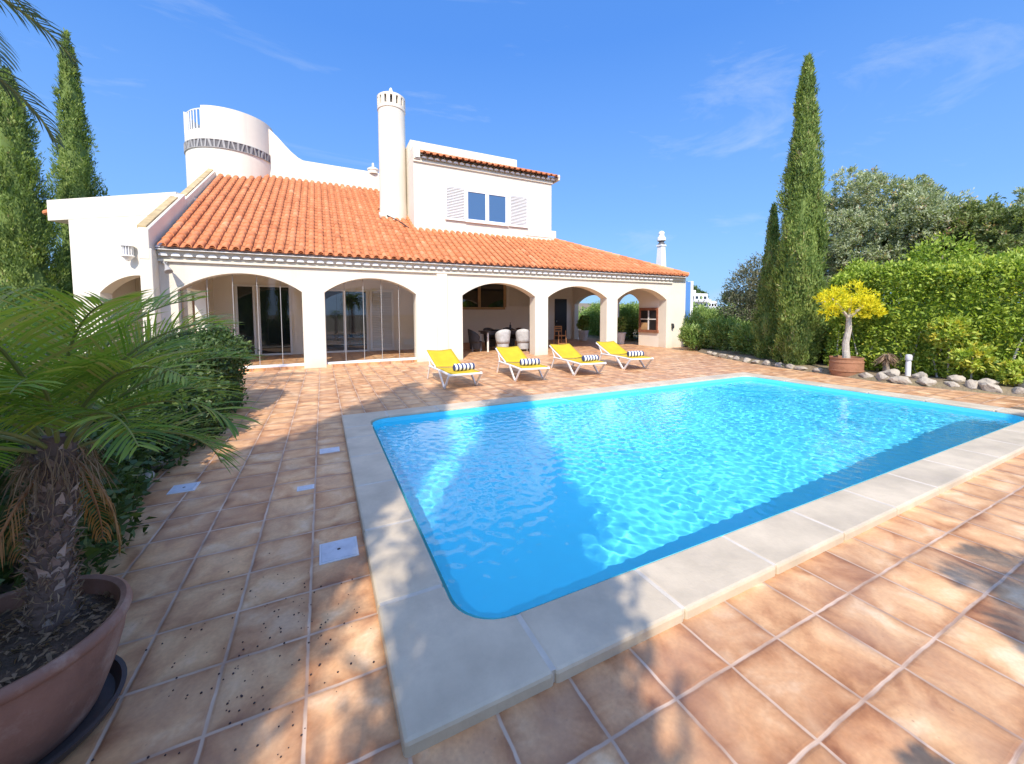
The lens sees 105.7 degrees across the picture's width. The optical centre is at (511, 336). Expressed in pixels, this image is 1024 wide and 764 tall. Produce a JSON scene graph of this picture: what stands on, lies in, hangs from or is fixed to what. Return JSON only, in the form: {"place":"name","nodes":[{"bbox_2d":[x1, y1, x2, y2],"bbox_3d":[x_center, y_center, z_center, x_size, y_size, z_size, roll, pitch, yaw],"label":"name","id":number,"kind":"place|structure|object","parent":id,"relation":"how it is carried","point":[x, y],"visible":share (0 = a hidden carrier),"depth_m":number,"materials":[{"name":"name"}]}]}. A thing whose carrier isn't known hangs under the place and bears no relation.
{"place":"outdoors","nodes":[
{"label":"outdoors","id":0,"kind":"place"},
{"bbox_2d":[0,352,243,593],"bbox_3d":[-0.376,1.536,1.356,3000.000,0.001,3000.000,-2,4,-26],"label":"ground","id":1,"kind":"structure","parent":0,"point":[5,587],"depth_m":2.41,"materials":[{"name":"brown soil"}]},
{"bbox_2d":[0,64,74,358],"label":"cypress tree","id":2,"kind":"object","parent":1,"relation":"on","point":[28,232],"visible":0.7,"depth_m":14.03,"materials":[{"name":"green plant"}]},
{"bbox_2d":[0,0,82,150],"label":"palm tree","id":3,"kind":"object","parent":1,"relation":"on","point":[27,14],"visible":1,"depth_m":4.88,"materials":[{"name":"green plant"}]},
{"bbox_2d":[45,27,110,333],"bbox_3d":[-19.089,-6.202,17.078,2.406,14.017,2.515,0,3,5],"label":"cypress tree","id":4,"kind":"object","parent":1,"relation":"on","point":[74,172],"visible":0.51,"depth_m":16.63,"materials":[{"name":"green plant"}]},
{"bbox_2d":[0,347,233,593],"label":"ground hedge","id":5,"kind":"object","parent":1,"relation":"on","point":[135,486],"visible":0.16,"depth_m":2.72,"materials":[{"name":"green plant"}]},
{"bbox_2d":[132,325,259,427],"bbox_3d":[-5.115,0.593,6.054,1.988,1.573,2.618,-2,4,-26],"label":"clipped shrub","id":6,"kind":"object","parent":1,"relation":"on","point":[235,368],"visible":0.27,"depth_m":6.06,"materials":[{"name":"green plant"}]},
{"bbox_2d":[686,281,700,292],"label":"distant tree","id":7,"kind":"object","parent":1,"relation":"on","point":[696,289],"visible":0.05,"depth_m":142.29,"materials":[{"name":"green plant"}]},
{"bbox_2d":[693,290,710,307],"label":"apartment building","id":8,"kind":"structure","parent":1,"relation":"on","point":[696,297],"depth_m":139.34,"materials":[{"name":"white paint"}]},
{"bbox_2d":[707,298,719,308],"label":"apartment building","id":9,"kind":"structure","parent":1,"relation":"on","point":[712,303],"depth_m":145.38,"materials":[{"name":"white paint"}]},
{"bbox_2d":[720,290,741,305],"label":"distant tree","id":10,"kind":"object","parent":1,"relation":"on","point":[728,297],"visible":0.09,"depth_m":148.16,"materials":[{"name":"green plant"}]},
{"bbox_2d":[578,296,896,334],"bbox_3d":[-6.803,-0.080,20.026,83.817,5.015,38.305,-2,4,-26],"label":"shrubbery","id":11,"kind":"object","parent":1,"relation":"on","point":[581,311],"visible":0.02,"depth_m":23.60,"materials":[{"name":"green plant"}]},
{"bbox_2d":[0,0,1023,425],"label":"sky","id":12,"kind":"structure","parent":0,"point":[675,118],"materials":[{"name":"blue"}]},
{"bbox_2d":[59,337,1023,763],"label":"terrace floor","id":13,"kind":"structure","parent":0,"point":[897,639],"depth_m":1.86,"materials":[{"name":"tile"}]},
{"bbox_2d":[36,655,126,763],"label":"pot saucer","id":14,"kind":"object","parent":13,"relation":"on","point":[113,685],"visible":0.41,"depth_m":1.47,"materials":[{"name":"black plastic"}]},
{"bbox_2d":[0,574,132,763],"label":"palm pot","id":15,"kind":"object","parent":14,"relation":"on","point":[52,682],"visible":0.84,"depth_m":1.36,"materials":[{"name":"ceramic"}]},
{"bbox_2d":[0,283,265,633],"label":"potted palm","id":16,"kind":"object","parent":15,"relation":"in","point":[55,472],"visible":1,"depth_m":1.47,"materials":[{"name":"green plant"}]},
{"bbox_2d":[126,468,154,482],"bbox_3d":[-3.504,1.321,3.649,0.240,0.135,0.255,-2,4,-26],"label":"border rock","id":17,"kind":"object","parent":13,"relation":"on","point":[147,474],"visible":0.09,"depth_m":3.64,"materials":[{"name":"stone"}]},
{"bbox_2d":[148,459,167,469],"bbox_3d":[-3.633,1.299,3.964,0.186,0.132,0.194,0,3,7],"label":"border rock","id":18,"kind":"object","parent":13,"relation":"on","point":[155,467],"visible":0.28,"depth_m":3.92,"materials":[{"name":"stone"}]},
{"bbox_2d":[166,481,200,494],"bbox_3d":[-2.940,1.362,3.481,0.196,0.021,0.196,-2,4,-26],"label":"access lid","id":19,"kind":"object","parent":13,"relation":"on","point":[181,488],"visible":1,"depth_m":3.46,"materials":[{"name":"plastic"}]},
{"bbox_2d":[91,553,374,761],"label":"fallen seeds","id":20,"kind":"object","parent":13,"relation":"on","point":[227,703],"visible":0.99,"depth_m":1.71,"materials":[{"name":"brown plant"}]},
{"bbox_2d":[297,484,313,491],"bbox_3d":[-1.849,1.359,3.479,0.136,0.020,0.096,-2,4,-26],"label":"access lid","id":21,"kind":"object","parent":13,"relation":"on","point":[305,487],"visible":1,"depth_m":3.47,"materials":[{"name":"plastic"}]},
{"bbox_2d":[320,447,339,453],"bbox_3d":[-2.084,1.305,4.436,0.206,0.020,0.166,-2,4,-26],"label":"access lid","id":22,"kind":"object","parent":13,"relation":"on","point":[329,450],"visible":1,"depth_m":4.41,"materials":[{"name":"plastic"}]},
{"bbox_2d":[319,536,358,565],"bbox_3d":[-1.140,1.409,2.557,0.231,0.021,0.236,-2,4,-26],"label":"access lid","id":23,"kind":"object","parent":13,"relation":"on","point":[337,550],"visible":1,"depth_m":2.54,"materials":[{"name":"plastic"}]},
{"bbox_2d":[42,88,693,371],"bbox_3d":[-4.193,-4.723,17.044,24.376,10.700,10.290,-2,4,-26],"label":"villa","id":24,"kind":"object","parent":13,"relation":"on","point":[413,251],"visible":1,"depth_m":14.52,"materials":[{"name":"paint"}]},
{"bbox_2d":[120,241,134,260],"bbox_3d":[-12.182,-2.709,12.302,0.340,0.660,0.350,-2,4,-26],"label":"wall lantern","id":25,"kind":"object","parent":24,"relation":"attached to","point":[127,247],"depth_m":12.23,"materials":[{"name":"white plastic"}]},
{"bbox_2d":[161,261,172,273],"bbox_3d":[-8.548,-1.726,9.624,0.415,0.361,0.169,2,4,39],"label":"flood light","id":26,"kind":"object","parent":24,"relation":"attached to","point":[168,270],"visible":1,"depth_m":9.56,"materials":[{"name":"white metal"}]},
{"bbox_2d":[192,296,195,328],"bbox_3d":[-11.763,-0.359,14.166,1.300,2.230,0.047,0,3,9],"label":"wing door","id":27,"kind":"structure","parent":24,"relation":"in","point":[193,302],"depth_m":14.07,"materials":[{"name":"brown wood"}]},
{"bbox_2d":[231,284,292,355],"bbox_3d":[-8.937,-0.572,13.958,1.800,2.540,0.057,-2,4,-26],"label":"sliding door","id":28,"kind":"structure","parent":24,"relation":"in","point":[270,310],"depth_m":13.99,"materials":[{"name":"white paint"}]},
{"bbox_2d":[324,289,369,352],"bbox_3d":[-6.537,-0.598,15.129,1.800,2.440,0.057,-2,4,-26],"label":"sliding door","id":29,"kind":"structure","parent":24,"relation":"in","point":[357,332],"depth_m":15.16,"materials":[{"name":"white paint"}]},
{"bbox_2d":[468,329,481,351],"bbox_3d":[-1.533,0.155,16.040,0.591,0.933,0.641,-1,3,-19],"label":"dining chair","id":30,"kind":"object","parent":24,"relation":"on","point":[474,339],"visible":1,"depth_m":15.82,"materials":[{"name":"wicker"}]},
{"bbox_2d":[462,284,505,309],"bbox_3d":[-2.007,-2.236,21.041,3.710,1.560,0.057,-2,4,-26],"label":"kitchen window","id":31,"kind":"structure","parent":24,"relation":"in","point":[487,296],"depth_m":21.33,"materials":[{"name":"brown wood"}]},
{"bbox_2d":[466,189,508,226],"bbox_3d":[-1.022,-5.321,16.111,1.920,1.320,0.096,-2,4,-26],"label":"window","id":32,"kind":"structure","parent":24,"relation":"in","point":[482,207],"depth_m":16.10,"materials":[{"name":"white paint"}]},
{"bbox_2d":[483,328,495,348],"bbox_3d":[-0.974,0.085,17.225,0.641,0.933,0.591,-2,4,-32],"label":"dining chair","id":33,"kind":"object","parent":24,"relation":"on","point":[492,341],"visible":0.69,"depth_m":17.07,"materials":[{"name":"wicker"}]},
{"bbox_2d":[478,330,516,351],"bbox_3d":[-0.239,0.164,16.641,2.200,0.838,0.950,-2,4,-26],"label":"dining table","id":34,"kind":"object","parent":24,"relation":"on","point":[487,332],"visible":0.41,"depth_m":15.93,"materials":[{"name":"white plastic"}]},
{"bbox_2d":[495,329,510,346],"bbox_3d":[-0.362,0.168,15.745,0.641,0.933,0.591,-1,4,-21],"label":"dining chair","id":35,"kind":"object","parent":24,"relation":"on","point":[502,338],"visible":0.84,"depth_m":15.52,"materials":[{"name":"wicker"}]},
{"bbox_2d":[503,327,515,346],"bbox_3d":[-0.116,0.058,17.643,0.641,0.933,0.591,-1,4,-20],"label":"dining chair","id":36,"kind":"object","parent":24,"relation":"on","point":[512,339],"visible":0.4,"depth_m":17.61,"materials":[{"name":"wicker"}]},
{"bbox_2d":[515,329,529,350],"bbox_3d":[0.460,0.145,16.092,0.641,0.933,0.591,0,3,-1],"label":"dining chair","id":37,"kind":"object","parent":24,"relation":"on","point":[522,338],"visible":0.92,"depth_m":15.88,"materials":[{"name":"wicker"}]},
{"bbox_2d":[553,326,566,343],"bbox_3d":[2.178,0.027,17.577,0.487,0.990,0.452,-2,4,-26],"label":"wooden high chair","id":38,"kind":"object","parent":24,"relation":"on","point":[558,335],"visible":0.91,"depth_m":17.61,"materials":[{"name":"brown wood"}]},
{"bbox_2d":[555,299,566,338],"bbox_3d":[2.968,-1.049,23.516,0.850,2.430,0.097,-2,4,-26],"label":"back door","id":39,"kind":"structure","parent":24,"relation":"in","point":[560,304],"depth_m":23.52,"materials":[{"name":"grey wood"}]},
{"bbox_2d":[578,330,588,340],"bbox_3d":[4.122,-0.060,22.409,0.648,0.585,0.648,-2,4,-26],"label":"planter","id":40,"kind":"object","parent":24,"relation":"on","point":[583,335],"visible":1,"depth_m":22.19,"materials":[{"name":"ceramic"}]},
{"bbox_2d":[576,315,590,329],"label":"planter shrub","id":41,"kind":"object","parent":40,"relation":"on","point":[581,322],"visible":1,"depth_m":22.26,"materials":[{"name":"green plant"}]},
{"bbox_2d":[617,332,625,343],"bbox_3d":[5.491,0.089,19.743,0.605,0.585,0.605,-2,4,-26],"label":"planter","id":42,"kind":"object","parent":24,"relation":"on","point":[621,338],"visible":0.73,"depth_m":19.53,"materials":[{"name":"ceramic"}]},
{"bbox_2d":[617,316,627,332],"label":"planter shrub","id":43,"kind":"object","parent":42,"relation":"on","point":[623,324],"visible":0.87,"depth_m":19.58,"materials":[{"name":"green plant"}]},
{"bbox_2d":[426,349,482,388],"bbox_3d":[-1.373,0.711,8.791,0.732,0.688,1.945,-2,4,-27],"label":"sun lounger","id":44,"kind":"object","parent":13,"relation":"on","point":[445,360],"visible":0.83,"depth_m":8.97,"materials":[{"name":"yellow fabric"}]},
{"bbox_2d":[453,363,474,370],"bbox_3d":[-1.032,0.657,8.342,0.480,0.155,0.162,-2,4,-33],"label":"rolled towel","id":45,"kind":"object","parent":44,"relation":"on","point":[463,366],"visible":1,"depth_m":8.28,"materials":[{"name":"white fabric"}]},
{"bbox_2d":[495,346,549,381],"bbox_3d":[0.197,0.659,9.595,0.732,0.688,1.945,-1,4,-20],"label":"sun lounger","id":46,"kind":"object","parent":13,"relation":"on","point":[513,354],"visible":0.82,"depth_m":9.79,"materials":[{"name":"yellow fabric"}]},
{"bbox_2d":[520,358,539,364],"bbox_3d":[0.423,0.606,9.150,0.480,0.155,0.162,-1,26,-16],"label":"rolled towel","id":47,"kind":"object","parent":46,"relation":"on","point":[529,361],"visible":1,"depth_m":9.09,"materials":[{"name":"white fabric"}]},
{"bbox_2d":[549,343,606,375],"bbox_3d":[1.699,0.605,10.435,0.732,0.688,1.945,-1,3,-19],"label":"sun lounger","id":48,"kind":"object","parent":13,"relation":"on","point":[564,352],"visible":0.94,"depth_m":10.63,"materials":[{"name":"yellow fabric"}]},
{"bbox_2d":[581,355,598,361],"bbox_3d":[2.003,0.556,9.921,0.480,0.162,0.155,-2,-40,-28],"label":"rolled towel","id":49,"kind":"object","parent":48,"relation":"on","point":[589,357],"visible":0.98,"depth_m":9.85,"materials":[{"name":"white fabric"}]},
{"bbox_2d":[596,341,653,369],"bbox_3d":[3.242,0.543,11.417,0.732,0.688,1.945,-1,3,-18],"label":"sun lounger","id":50,"kind":"object","parent":13,"relation":"on","point":[612,348],"visible":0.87,"depth_m":11.60,"materials":[{"name":"yellow fabric"}]},
{"bbox_2d":[627,351,643,356],"bbox_3d":[3.486,0.492,10.954,0.480,0.162,0.155,-1,-18,-11],"label":"rolled towel","id":51,"kind":"object","parent":50,"relation":"on","point":[634,353],"visible":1,"depth_m":10.89,"materials":[{"name":"white fabric"}]},
{"bbox_2d":[341,372,1023,757],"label":"pool coping","id":52,"kind":"object","parent":13,"relation":"on","point":[451,668],"visible":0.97,"depth_m":2.13,"materials":[{"name":"stone"}]},
{"bbox_2d":[345,374,1022,739],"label":"coping joints","id":53,"kind":"object","parent":52,"relation":"on","point":[544,655],"visible":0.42,"depth_m":2.19,"materials":[{"name":"grey concrete"}]},
{"bbox_2d":[373,377,1023,619],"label":"pool basin","id":54,"kind":"object","parent":13,"relation":"in","point":[451,412],"visible":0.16,"depth_m":6.30,"materials":[{"name":"tile"}]},
{"bbox_2d":[578,303,717,312],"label":"hill","id":55,"kind":"structure","parent":0,"point":[585,305],"depth_m":233.50,"materials":[{"name":"green plant"}]},
{"bbox_2d":[372,379,1019,617],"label":"pool water","id":56,"kind":"structure","parent":0,"point":[515,510],"depth_m":3.96,"materials":[{"name":"blue liquid"}]},
{"bbox_2d":[578,329,1023,396],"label":"garden soil","id":57,"kind":"structure","parent":0,"point":[1006,389],"depth_m":9.43,"materials":[{"name":"brown soil"}]},
{"bbox_2d":[578,300,599,335],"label":"garden shrub","id":58,"kind":"object","parent":57,"relation":"on","point":[592,310],"visible":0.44,"depth_m":25.35,"materials":[{"name":"green plant"}]},
{"bbox_2d":[594,303,628,332],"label":"garden shrub","id":59,"kind":"object","parent":57,"relation":"on","point":[598,321],"visible":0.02,"depth_m":24.28,"materials":[{"name":"green plant"}]},
{"bbox_2d":[619,300,638,339],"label":"garden shrub","id":60,"kind":"object","parent":57,"relation":"on","point":[630,311],"visible":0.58,"depth_m":22.00,"materials":[{"name":"green plant"}]},
{"bbox_2d":[656,231,665,265],"bbox_3d":[8.586,-2.914,22.425,0.594,6.280,0.594,-2,4,-26],"label":"barbecue chimney","id":61,"kind":"object","parent":57,"relation":"on","point":[661,253],"visible":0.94,"depth_m":22.17,"materials":[{"name":"white paint"}]},
{"bbox_2d":[677,320,718,351],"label":"oleander bush","id":62,"kind":"object","parent":57,"relation":"on","point":[695,333],"visible":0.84,"depth_m":16.07,"materials":[{"name":"green plant"}]},
{"bbox_2d":[682,307,729,345],"bbox_3d":[8.963,-0.316,17.575,2.628,2.140,2.586,-2,4,-26],"label":"oleander bush","id":63,"kind":"object","parent":57,"relation":"on","point":[696,316],"visible":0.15,"depth_m":17.43,"materials":[{"name":"green plant"}]},
{"bbox_2d":[693,302,726,324],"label":"oleander bush","id":64,"kind":"object","parent":57,"relation":"on","point":[699,306],"visible":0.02,"depth_m":19.39,"materials":[{"name":"green plant"}]},
{"bbox_2d":[702,315,751,350],"bbox_3d":[8.648,-0.025,15.292,2.146,1.711,2.245,-2,4,-26],"label":"oleander bush","id":65,"kind":"object","parent":57,"relation":"on","point":[716,327],"visible":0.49,"depth_m":15.15,"materials":[{"name":"green plant"}]},
{"bbox_2d":[712,252,762,324],"bbox_3d":[9.939,-1.396,16.105,2.620,4.190,3.412,0,3,7],"label":"purple shrub","id":66,"kind":"object","parent":57,"relation":"on","point":[749,297],"visible":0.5,"depth_m":16.06,"materials":[{"name":"grey plant"}]},
{"bbox_2d":[727,321,756,355],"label":"oleander bush","id":67,"kind":"object","parent":57,"relation":"on","point":[740,338],"visible":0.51,"depth_m":13.64,"materials":[{"name":"green plant"}]},
{"bbox_2d":[753,333,773,357],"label":"oleander bush","id":68,"kind":"object","parent":57,"relation":"on","point":[769,341],"visible":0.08,"depth_m":12.13,"materials":[{"name":"green plant"}]},
{"bbox_2d":[750,202,780,358],"bbox_3d":[8.193,-1.656,12.326,1.210,5.243,1.182,-2,4,-26],"label":"cypress tree","id":69,"kind":"object","parent":57,"relation":"on","point":[765,307],"visible":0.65,"depth_m":12.21,"materials":[{"name":"green plant"}]},
{"bbox_2d":[762,360,770,365],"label":"border rock","id":70,"kind":"object","parent":57,"relation":"on","point":[766,362],"visible":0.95,"depth_m":11.49,"materials":[{"name":"stone"}]},
{"bbox_2d":[775,362,782,366],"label":"border rock","id":71,"kind":"object","parent":57,"relation":"on","point":[777,364],"visible":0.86,"depth_m":11.15,"materials":[{"name":"stone"}]},
{"bbox_2d":[786,364,794,368],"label":"border rock","id":72,"kind":"object","parent":57,"relation":"on","point":[790,366],"visible":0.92,"depth_m":10.80,"materials":[{"name":"stone"}]},
{"bbox_2d":[765,52,832,365],"bbox_3d":[8.210,-3.406,10.938,1.573,8.946,1.593,-2,4,-26],"label":"cypress tree","id":73,"kind":"object","parent":57,"relation":"on","point":[798,277],"visible":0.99,"depth_m":10.71,"materials":[{"name":"green plant"}]},
{"bbox_2d":[794,366,807,369],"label":"border rock","id":74,"kind":"object","parent":57,"relation":"on","point":[800,368],"visible":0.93,"depth_m":10.52,"materials":[{"name":"stone"}]},
{"bbox_2d":[813,368,822,372],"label":"border rock","id":75,"kind":"object","parent":57,"relation":"on","point":[818,370],"visible":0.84,"depth_m":10.07,"materials":[{"name":"stone"}]},
{"bbox_2d":[816,322,842,361],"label":"oleander bush","id":76,"kind":"object","parent":57,"relation":"on","point":[821,354],"visible":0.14,"depth_m":11.26,"materials":[{"name":"green plant"}]},
{"bbox_2d":[779,164,909,302],"bbox_3d":[12.216,-2.653,14.191,3.554,6.898,4.083,0,3,-1],"label":"olive tree","id":77,"kind":"object","parent":57,"relation":"on","point":[848,217],"visible":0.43,"depth_m":13.09,"materials":[{"name":"green plant"}]},
{"bbox_2d":[828,356,864,376],"bbox_3d":[8.282,0.739,9.620,0.682,0.460,0.682,-2,4,-26],"label":"barrel pot","id":78,"kind":"object","parent":57,"relation":"on","point":[845,367],"visible":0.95,"depth_m":9.39,"materials":[{"name":"ceramic"}]},
{"bbox_2d":[812,278,888,357],"bbox_3d":[8.344,-0.426,9.525,1.600,2.051,1.148,1,3,18],"label":"yellow tree","id":79,"kind":"object","parent":78,"relation":"in","point":[847,305],"visible":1,"depth_m":9.51,"materials":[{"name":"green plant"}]},
{"bbox_2d":[858,372,872,377],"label":"border rock","id":80,"kind":"object","parent":57,"relation":"on","point":[865,375],"visible":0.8,"depth_m":9.05,"materials":[{"name":"stone"}]},
{"bbox_2d":[875,372,888,380],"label":"border rock","id":81,"kind":"object","parent":57,"relation":"on","point":[880,376],"visible":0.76,"depth_m":8.74,"materials":[{"name":"stone"}]},
{"bbox_2d":[872,352,901,370],"bbox_3d":[8.924,0.657,9.228,0.608,0.573,0.548,0,3,0],"label":"dried stump","id":82,"kind":"object","parent":57,"relation":"on","point":[886,360],"visible":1,"depth_m":9.19,"materials":[{"name":"brown plant"}]},
{"bbox_2d":[881,369,899,376],"bbox_3d":[8.729,0.857,8.951,0.233,0.234,0.346,-2,4,-26],"label":"border rock","id":83,"kind":"object","parent":57,"relation":"on","point":[893,372],"visible":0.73,"depth_m":8.87,"materials":[{"name":"stone"}]},
{"bbox_2d":[888,376,911,384],"bbox_3d":[8.555,0.972,8.518,0.349,0.207,0.393,-2,4,-26],"label":"border rock","id":84,"kind":"object","parent":57,"relation":"on","point":[901,380],"visible":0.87,"depth_m":8.45,"materials":[{"name":"stone"}]},
{"bbox_2d":[905,354,912,375],"bbox_3d":[9.079,0.668,8.892,0.124,0.520,0.121,-2,4,-26],"label":"garden light","id":85,"kind":"object","parent":57,"relation":"on","point":[908,359],"visible":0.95,"depth_m":8.86,"materials":[{"name":"white plastic"}]},
{"bbox_2d":[852,173,977,301],"bbox_3d":[13.072,-2.198,12.493,3.325,6.175,2.666,0,3,6],"label":"olive tree","id":86,"kind":"object","parent":57,"relation":"on","point":[910,209],"visible":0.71,"depth_m":11.98,"materials":[{"name":"green plant"}]},
{"bbox_2d":[911,372,927,378],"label":"border rock","id":87,"kind":"object","parent":57,"relation":"on","point":[918,375],"visible":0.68,"depth_m":8.49,"materials":[{"name":"stone"}]},
{"bbox_2d":[820,245,1023,382],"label":"garden hedge","id":88,"kind":"object","parent":57,"relation":"on","point":[899,330],"visible":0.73,"depth_m":8.92,"materials":[{"name":"green plant"}]},
{"bbox_2d":[916,376,936,385],"bbox_3d":[8.783,0.959,8.220,0.294,0.222,0.319,0,3,3],"label":"border rock","id":89,"kind":"object","parent":57,"relation":"on","point":[925,381],"visible":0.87,"depth_m":8.13,"materials":[{"name":"stone"}]},
{"bbox_2d":[866,201,1022,282],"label":"dark shrub","id":90,"kind":"object","parent":57,"relation":"on","point":[940,228],"visible":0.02,"depth_m":12.92,"materials":[{"name":"green plant"}]},
{"bbox_2d":[943,381,959,386],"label":"border rock","id":91,"kind":"object","parent":57,"relation":"on","point":[951,383],"visible":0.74,"depth_m":7.88,"materials":[{"name":"stone"}]},
{"bbox_2d":[923,314,981,377],"bbox_3d":[9.594,0.241,8.480,0.845,1.477,0.896,2,4,34],"label":"yellowing shrub","id":92,"kind":"object","parent":57,"relation":"on","point":[952,325],"visible":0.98,"depth_m":8.33,"materials":[{"name":"green plant"}]},
{"bbox_2d":[888,228,1017,304],"bbox_3d":[11.760,-0.975,10.566,2.395,3.968,2.567,-2,4,-26],"label":"green bush","id":93,"kind":"object","parent":57,"relation":"on","point":[931,255],"visible":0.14,"depth_m":10.44,"materials":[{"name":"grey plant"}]},
{"bbox_2d":[947,375,965,382],"bbox_3d":[9.293,0.902,8.110,0.255,0.200,0.205,2,4,37],"label":"border rock","id":94,"kind":"object","parent":57,"relation":"on","point":[958,378],"visible":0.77,"depth_m":8.06,"materials":[{"name":"stone"}]},
{"bbox_2d":[901,192,1023,302],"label":"tree","id":95,"kind":"object","parent":57,"relation":"on","point":[998,236],"visible":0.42,"depth_m":10.96,"materials":[{"name":"green plant"}]},
{"bbox_2d":[942,340,999,378],"bbox_3d":[9.687,0.532,8.148,0.801,0.933,0.789,-2,4,-26],"label":"yellowing shrub","id":96,"kind":"object","parent":57,"relation":"on","point":[957,356],"visible":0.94,"depth_m":8.04,"materials":[{"name":"green plant"}]},
{"bbox_2d":[964,379,978,388],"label":"border rock","id":97,"kind":"object","parent":57,"relation":"on","point":[971,384],"visible":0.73,"depth_m":7.67,"materials":[{"name":"stone"}]},
{"bbox_2d":[978,378,999,384],"bbox_3d":[9.505,0.925,7.755,0.245,0.180,0.297,-2,4,-26],"label":"border rock","id":98,"kind":"object","parent":57,"relation":"on","point":[988,380],"visible":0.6,"depth_m":7.70,"materials":[{"name":"stone"}]},
{"bbox_2d":[978,382,1002,392],"bbox_3d":[9.260,1.023,7.518,0.236,0.266,0.354,-2,4,-26],"label":"border rock","id":99,"kind":"object","parent":57,"relation":"on","point":[987,387],"visible":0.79,"depth_m":7.46,"materials":[{"name":"stone"}]},
{"bbox_2d":[987,357,1023,386],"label":"yellowing shrub","id":100,"kind":"object","parent":57,"relation":"on","point":[1011,366],"visible":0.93,"depth_m":7.58,"materials":[{"name":"green plant"}]},
{"bbox_2d":[988,187,1023,286],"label":"tree","id":101,"kind":"object","parent":57,"relation":"on","point":[1020,199],"visible":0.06,"depth_m":10.60,"materials":[{"name":"green plant"}]},
{"bbox_2d":[1012,387,1023,393],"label":"border rock","id":102,"kind":"object","parent":57,"relation":"on","point":[1017,390],"visible":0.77,"depth_m":7.20,"materials":[{"name":"stone"}]},
{"bbox_2d":[1017,379,1023,387],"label":"border rock","id":103,"kind":"object","parent":57,"relation":"on","point":[1020,385],"visible":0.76,"depth_m":7.40,"materials":[{"name":"stone"}]}
]}

